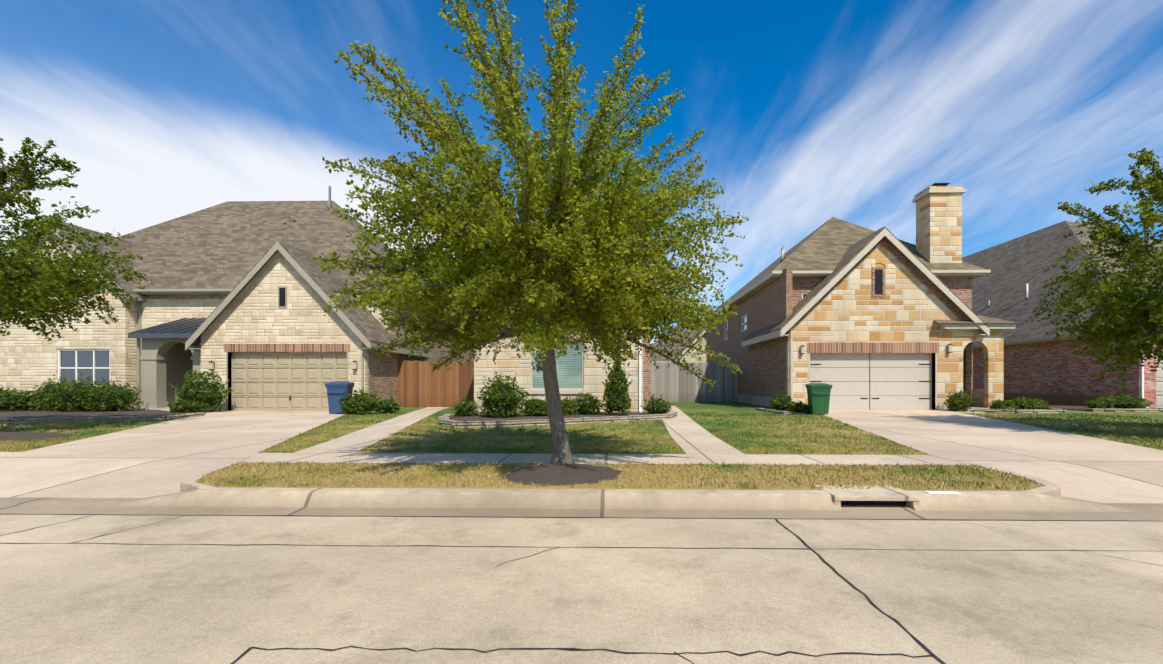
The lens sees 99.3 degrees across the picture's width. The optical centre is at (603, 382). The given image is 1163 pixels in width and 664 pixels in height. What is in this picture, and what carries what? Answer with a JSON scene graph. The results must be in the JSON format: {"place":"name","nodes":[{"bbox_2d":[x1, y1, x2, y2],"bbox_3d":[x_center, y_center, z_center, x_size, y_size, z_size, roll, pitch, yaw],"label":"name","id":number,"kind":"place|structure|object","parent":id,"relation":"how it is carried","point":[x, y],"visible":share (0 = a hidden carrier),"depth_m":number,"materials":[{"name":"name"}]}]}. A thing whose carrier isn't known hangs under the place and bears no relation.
{"place":"outdoors","nodes":[
{"label":"outdoors","id":0,"kind":"place"},
{"bbox_2d":[0,137,152,343],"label":"tree","id":1,"kind":"object","parent":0,"point":[41,281],"depth_m":11.13,"materials":[{"name":"green plant"}]},
{"bbox_2d":[309,0,748,463],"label":"street tree","id":2,"kind":"object","parent":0,"point":[609,309],"depth_m":5.52,"materials":[{"name":"green plant"}]},
{"bbox_2d":[468,289,656,411],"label":"house","id":3,"kind":"structure","parent":0,"point":[577,374],"depth_m":18.01,"materials":[{"name":"stone"}]},
{"bbox_2d":[0,514,1162,663],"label":"road slab","id":4,"kind":"structure","parent":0,"point":[173,589],"depth_m":3.02,"materials":[{"name":"concrete"}]},
{"bbox_2d":[0,406,1162,502],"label":"pavement and drives","id":5,"kind":"structure","parent":0,"point":[174,456],"depth_m":7.57,"materials":[{"name":"concrete"}]},
{"bbox_2d":[324,381,353,412],"bbox_3d":[-9.487,0.536,17.796,0.746,1.155,0.974,0,0,-11],"label":"blue wheelie bin","id":6,"kind":"object","parent":5,"relation":"on","point":[336,390],"visible":0.73,"depth_m":17.41,"materials":[{"name":"plastic"}]},
{"bbox_2d":[805,383,832,413],"bbox_3d":[7.574,0.564,17.416,0.710,1.100,0.928,0,0,9],"label":"green wheelie bin","id":7,"kind":"object","parent":5,"relation":"on","point":[818,395],"visible":0.98,"depth_m":17.06,"materials":[{"name":"plastic"}]},
{"bbox_2d":[0,396,1162,490],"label":"lawn ground","id":8,"kind":"structure","parent":0,"point":[712,408],"depth_m":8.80,"materials":[{"name":"green plant"}]},
{"bbox_2d":[0,186,473,410],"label":"house","id":9,"kind":"structure","parent":8,"relation":"on","point":[238,296],"depth_m":21.73,"materials":[{"name":"stone"}]},
{"bbox_2d":[398,360,473,406],"bbox_3d":[-6.925,0.054,22.470,4.896,2.176,0.161,0,0,1],"label":"cedar fence","id":10,"kind":"object","parent":9,"relation":"attached to","point":[420,384],"visible":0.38,"depth_m":22.41,"materials":[{"name":"brown wood"}]},
{"bbox_2d":[0,405,1162,485],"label":"mulch beds","id":11,"kind":"object","parent":8,"relation":"on","point":[556,474],"visible":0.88,"depth_m":10.14,"materials":[{"name":"brown soil"}]},
{"bbox_2d":[0,354,1154,417],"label":"shrub","id":12,"kind":"object","parent":11,"relation":"on","point":[211,399],"visible":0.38,"depth_m":18.23,"materials":[{"name":"green plant"}]},
{"bbox_2d":[0,407,1162,427],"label":"bed edging stones","id":13,"kind":"object","parent":8,"relation":"on","point":[444,420],"visible":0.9,"depth_m":14.28,"materials":[{"name":"grey stone"}]},
{"bbox_2d":[650,322,705,393],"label":"background houses","id":14,"kind":"structure","parent":8,"relation":"on","point":[688,359],"depth_m":49.41,"materials":[{"name":"brown brick"}]},
{"bbox_2d":[650,362,737,401],"bbox_3d":[4.659,-0.012,28.415,6.296,2.308,0.161,0,0,1],"label":"grey fence","id":15,"kind":"object","parent":8,"relation":"on","point":[664,382],"visible":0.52,"depth_m":28.33,"materials":[{"name":"grey wood"}]},
{"bbox_2d":[0,0,1162,343],"label":"sky","id":16,"kind":"structure","parent":0,"point":[811,113],"materials":[{"name":"blue"}]},
{"bbox_2d":[703,183,1017,410],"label":"house","id":17,"kind":"structure","parent":0,"point":[857,317],"depth_m":20.20,"materials":[{"name":"stone"}]},
{"bbox_2d":[962,221,1162,407],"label":"house","id":18,"kind":"structure","parent":0,"point":[1037,364],"depth_m":27.53,"materials":[{"name":"red brick"}]},
{"bbox_2d":[1026,148,1162,393],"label":"tree","id":19,"kind":"object","parent":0,"point":[1133,310],"depth_m":11.14,"materials":[{"name":"green plant"}]},
{"label":"ground surface","id":20,"kind":"structure","parent":0,"visible":0},
{"bbox_2d":[0,485,1162,520],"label":"kerb and gutter","id":21,"kind":"structure","parent":20,"relation":"on","point":[880,502],"depth_m":4.93,"materials":[{"name":"concrete"}]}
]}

